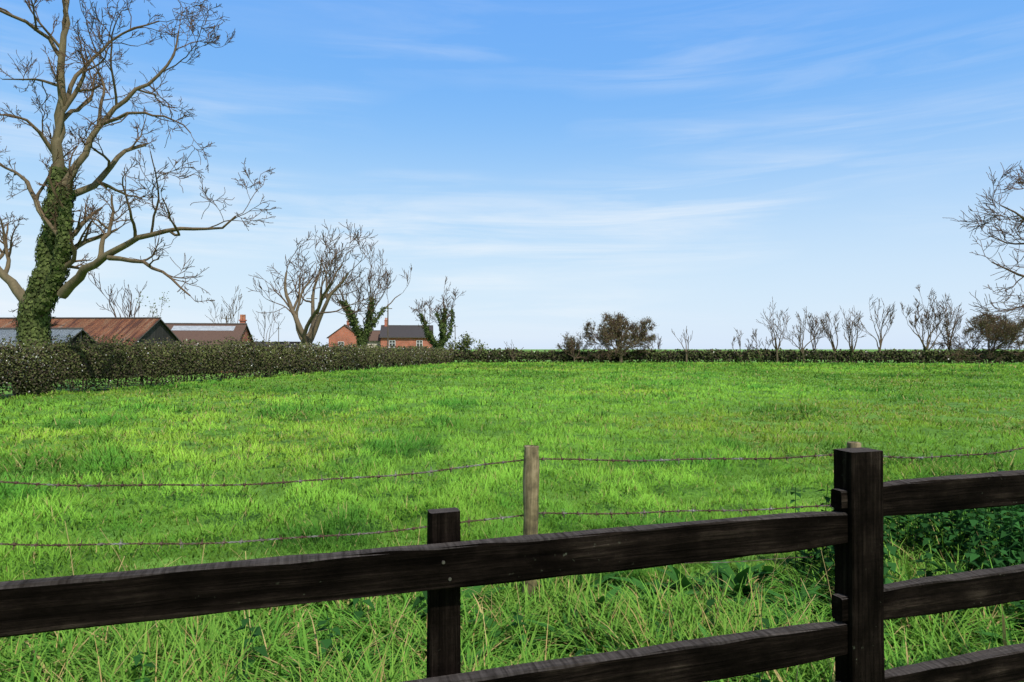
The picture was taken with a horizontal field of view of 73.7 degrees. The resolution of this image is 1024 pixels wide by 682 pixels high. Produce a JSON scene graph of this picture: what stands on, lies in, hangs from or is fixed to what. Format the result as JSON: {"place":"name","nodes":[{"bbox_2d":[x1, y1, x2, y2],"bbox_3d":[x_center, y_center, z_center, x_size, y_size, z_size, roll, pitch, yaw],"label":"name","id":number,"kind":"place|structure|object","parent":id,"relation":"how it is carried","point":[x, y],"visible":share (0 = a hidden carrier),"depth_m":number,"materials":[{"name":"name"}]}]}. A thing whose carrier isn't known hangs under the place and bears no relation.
{"place":"outdoors","nodes":[
{"label":"outdoors","id":0,"kind":"place"},
{"bbox_2d":[0,474,993,620],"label":"field grass","id":1,"kind":"structure","parent":0,"point":[499,529],"depth_m":5.82,"materials":[{"name":"green plant"}]},
{"bbox_2d":[0,349,1023,673],"bbox_3d":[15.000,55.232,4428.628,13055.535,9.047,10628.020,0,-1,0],"label":"ground","id":2,"kind":"structure","parent":0,"point":[202,521],"depth_m":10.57,"materials":[{"name":"green plant"}]},
{"bbox_2d":[0,328,96,379],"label":"shed","id":3,"kind":"structure","parent":2,"relation":"on","point":[7,333],"depth_m":40.82,"materials":[{"name":"metal"}]},
{"bbox_2d":[0,317,182,376],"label":"barn","id":4,"kind":"structure","parent":2,"relation":"on","point":[146,328],"depth_m":47.54,"materials":[{"name":"metal"}]},
{"bbox_2d":[88,272,146,316],"bbox_3d":[-29.935,-1.312,51.887,3.939,7.785,2.309,0,-1,-31],"label":"bare tree","id":5,"kind":"object","parent":2,"relation":"on","point":[130,302],"visible":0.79,"depth_m":51.82,"materials":[{"name":"brown plant"}]},
{"bbox_2d":[0,0,281,395],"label":"tree","id":6,"kind":"object","parent":2,"relation":"on","point":[56,248],"visible":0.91,"depth_m":25.41,"materials":[{"name":"brown plant"}]},
{"bbox_2d":[136,291,169,316],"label":"bare tree","id":7,"kind":"object","parent":2,"relation":"on","point":[152,312],"visible":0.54,"depth_m":71.10,"materials":[{"name":"grey plant"}]},
{"bbox_2d":[165,315,252,372],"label":"barn","id":8,"kind":"structure","parent":2,"relation":"on","point":[204,332],"depth_m":55.10,"materials":[{"name":"tile"}]},
{"bbox_2d":[205,285,242,322],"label":"bare tree","id":9,"kind":"object","parent":2,"relation":"on","point":[230,315],"visible":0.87,"depth_m":75.06,"materials":[{"name":"grey plant"}]},
{"bbox_2d":[0,333,454,395],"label":"hedge","id":10,"kind":"object","parent":2,"relation":"on","point":[56,362],"visible":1,"depth_m":33.10,"materials":[{"name":"green plant"}]},
{"bbox_2d":[253,298,284,341],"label":"bare tree","id":11,"kind":"object","parent":2,"relation":"on","point":[264,314],"visible":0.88,"depth_m":90.17,"materials":[{"name":"grey plant"}]},
{"bbox_2d":[255,342,303,370],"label":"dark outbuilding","id":12,"kind":"structure","parent":2,"relation":"on","point":[281,343],"depth_m":61.48,"materials":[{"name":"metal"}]},
{"bbox_2d":[246,219,391,371],"bbox_3d":[-15.148,-4.038,56.604,12.030,13.486,10.059,0,-1,38],"label":"farm tree","id":13,"kind":"object","parent":2,"relation":"on","point":[315,318],"visible":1,"depth_m":56.20,"materials":[{"name":"brown plant"}]},
{"bbox_2d":[222,295,457,348],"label":"utility poles","id":14,"kind":"object","parent":2,"relation":"on","point":[387,324],"visible":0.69,"depth_m":104.01,"materials":[{"name":"wood"}]},
{"bbox_2d":[327,319,380,347],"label":"house","id":15,"kind":"structure","parent":2,"relation":"on","point":[344,334],"depth_m":124.14,"materials":[{"name":"brick"}]},
{"bbox_2d":[324,240,411,365],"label":"farm tree","id":16,"kind":"object","parent":2,"relation":"on","point":[369,326],"visible":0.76,"depth_m":71.43,"materials":[{"name":"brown plant"}]},
{"bbox_2d":[379,318,432,347],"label":"house","id":17,"kind":"structure","parent":2,"relation":"on","point":[406,335],"depth_m":126.33,"materials":[{"name":"brick"}]},
{"bbox_2d":[409,276,465,362],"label":"farm tree","id":18,"kind":"object","parent":2,"relation":"on","point":[442,340],"visible":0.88,"depth_m":99.98,"materials":[{"name":"green plant"}]},
{"bbox_2d":[444,331,490,362],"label":"bush","id":19,"kind":"object","parent":2,"relation":"on","point":[466,342],"visible":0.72,"depth_m":105.30,"materials":[{"name":"green plant"}]},
{"bbox_2d":[0,447,1023,681],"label":"post and rail fence","id":20,"kind":"object","parent":2,"relation":"on","point":[443,565],"visible":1,"depth_m":1.66,"materials":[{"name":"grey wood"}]},
{"bbox_2d":[0,505,1023,681],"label":"rough grass","id":21,"kind":"structure","parent":2,"relation":"on","point":[51,653],"depth_m":3.35,"materials":[{"name":"green plant"}]},
{"bbox_2d":[505,343,524,361],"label":"tree","id":22,"kind":"object","parent":2,"relation":"on","point":[511,352],"visible":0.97,"depth_m":102.66,"materials":[{"name":"brown plant"}]},
{"bbox_2d":[23,469,1023,681],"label":"weeds","id":23,"kind":"object","parent":2,"relation":"on","point":[974,525],"visible":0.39,"depth_m":4.01,"materials":[{"name":"green plant"}]},
{"bbox_2d":[557,331,602,361],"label":"tree","id":24,"kind":"object","parent":2,"relation":"on","point":[570,344],"visible":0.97,"depth_m":102.87,"materials":[{"name":"brown plant"}]},
{"bbox_2d":[580,311,658,362],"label":"tree","id":25,"kind":"object","parent":2,"relation":"on","point":[611,330],"visible":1,"depth_m":101.70,"materials":[{"name":"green plant"}]},
{"bbox_2d":[651,336,661,349],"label":"tree","id":26,"kind":"object","parent":2,"relation":"on","point":[658,341],"visible":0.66,"depth_m":105.79,"materials":[{"name":"grey plant"}]},
{"bbox_2d":[672,326,692,362],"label":"tree","id":27,"kind":"object","parent":2,"relation":"on","point":[686,355],"visible":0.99,"depth_m":102.91,"materials":[{"name":"brown plant"}]},
{"bbox_2d":[522,441,860,603],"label":"fence posts","id":28,"kind":"object","parent":2,"relation":"on","point":[531,487],"visible":0.4,"depth_m":4.01,"materials":[{"name":"grey wood"}]},
{"bbox_2d":[0,446,1023,562],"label":"barbed wire","id":29,"kind":"object","parent":28,"relation":"attached to","point":[35,545],"visible":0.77,"depth_m":3.98,"materials":[{"name":"grey metal"}]},
{"bbox_2d":[449,347,1023,363],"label":"hedge","id":30,"kind":"object","parent":2,"relation":"on","point":[791,356],"visible":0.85,"depth_m":103.22,"materials":[{"name":"green plant"}]},
{"bbox_2d":[731,328,756,362],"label":"tree","id":31,"kind":"object","parent":2,"relation":"on","point":[739,357],"visible":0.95,"depth_m":102.77,"materials":[{"name":"brown plant"}]},
{"bbox_2d":[746,329,778,362],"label":"tree","id":32,"kind":"object","parent":2,"relation":"on","point":[759,355],"visible":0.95,"depth_m":102.62,"materials":[{"name":"brown plant"}]},
{"bbox_2d":[756,298,788,361],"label":"tree","id":33,"kind":"object","parent":2,"relation":"on","point":[775,346],"visible":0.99,"depth_m":102.89,"materials":[{"name":"brown plant"}]},
{"bbox_2d":[770,308,827,360],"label":"tree","id":34,"kind":"object","parent":2,"relation":"on","point":[799,338],"visible":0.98,"depth_m":102.49,"materials":[{"name":"brown plant"}]},
{"bbox_2d":[804,306,829,348],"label":"tree","id":35,"kind":"object","parent":2,"relation":"on","point":[811,329],"visible":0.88,"depth_m":105.14,"materials":[{"name":"grey plant"}]},
{"bbox_2d":[814,310,840,362],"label":"tree","id":36,"kind":"object","parent":2,"relation":"on","point":[827,332],"visible":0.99,"depth_m":102.72,"materials":[{"name":"brown plant"}]},
{"bbox_2d":[840,307,865,362],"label":"tree","id":37,"kind":"object","parent":2,"relation":"on","point":[851,349],"visible":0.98,"depth_m":102.71,"materials":[{"name":"brown plant"}]},
{"bbox_2d":[850,294,894,363],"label":"tree","id":38,"kind":"object","parent":2,"relation":"on","point":[880,334],"visible":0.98,"depth_m":102.80,"materials":[{"name":"brown plant"}]},
{"bbox_2d":[900,285,959,363],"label":"tree","id":39,"kind":"object","parent":2,"relation":"on","point":[926,347],"visible":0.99,"depth_m":102.90,"materials":[{"name":"brown plant"}]},
{"bbox_2d":[926,300,966,362],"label":"tree","id":40,"kind":"object","parent":2,"relation":"on","point":[955,324],"visible":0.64,"depth_m":105.71,"materials":[{"name":"brown plant"}]},
{"bbox_2d":[951,322,986,362],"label":"tree","id":41,"kind":"object","parent":2,"relation":"on","point":[977,343],"visible":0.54,"depth_m":107.26,"materials":[{"name":"brown plant"}]},
{"bbox_2d":[925,308,1023,363],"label":"bush","id":42,"kind":"object","parent":2,"relation":"on","point":[995,332],"visible":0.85,"depth_m":101.65,"materials":[{"name":"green plant"}]},
{"bbox_2d":[952,161,1023,333],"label":"tree","id":43,"kind":"object","parent":2,"relation":"on","point":[1019,179],"visible":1,"depth_m":40.68,"materials":[{"name":"brown plant"}]},
{"bbox_2d":[0,0,1023,348],"label":"sky","id":44,"kind":"structure","parent":0,"point":[697,165],"materials":[{"name":"blue"}]}
]}

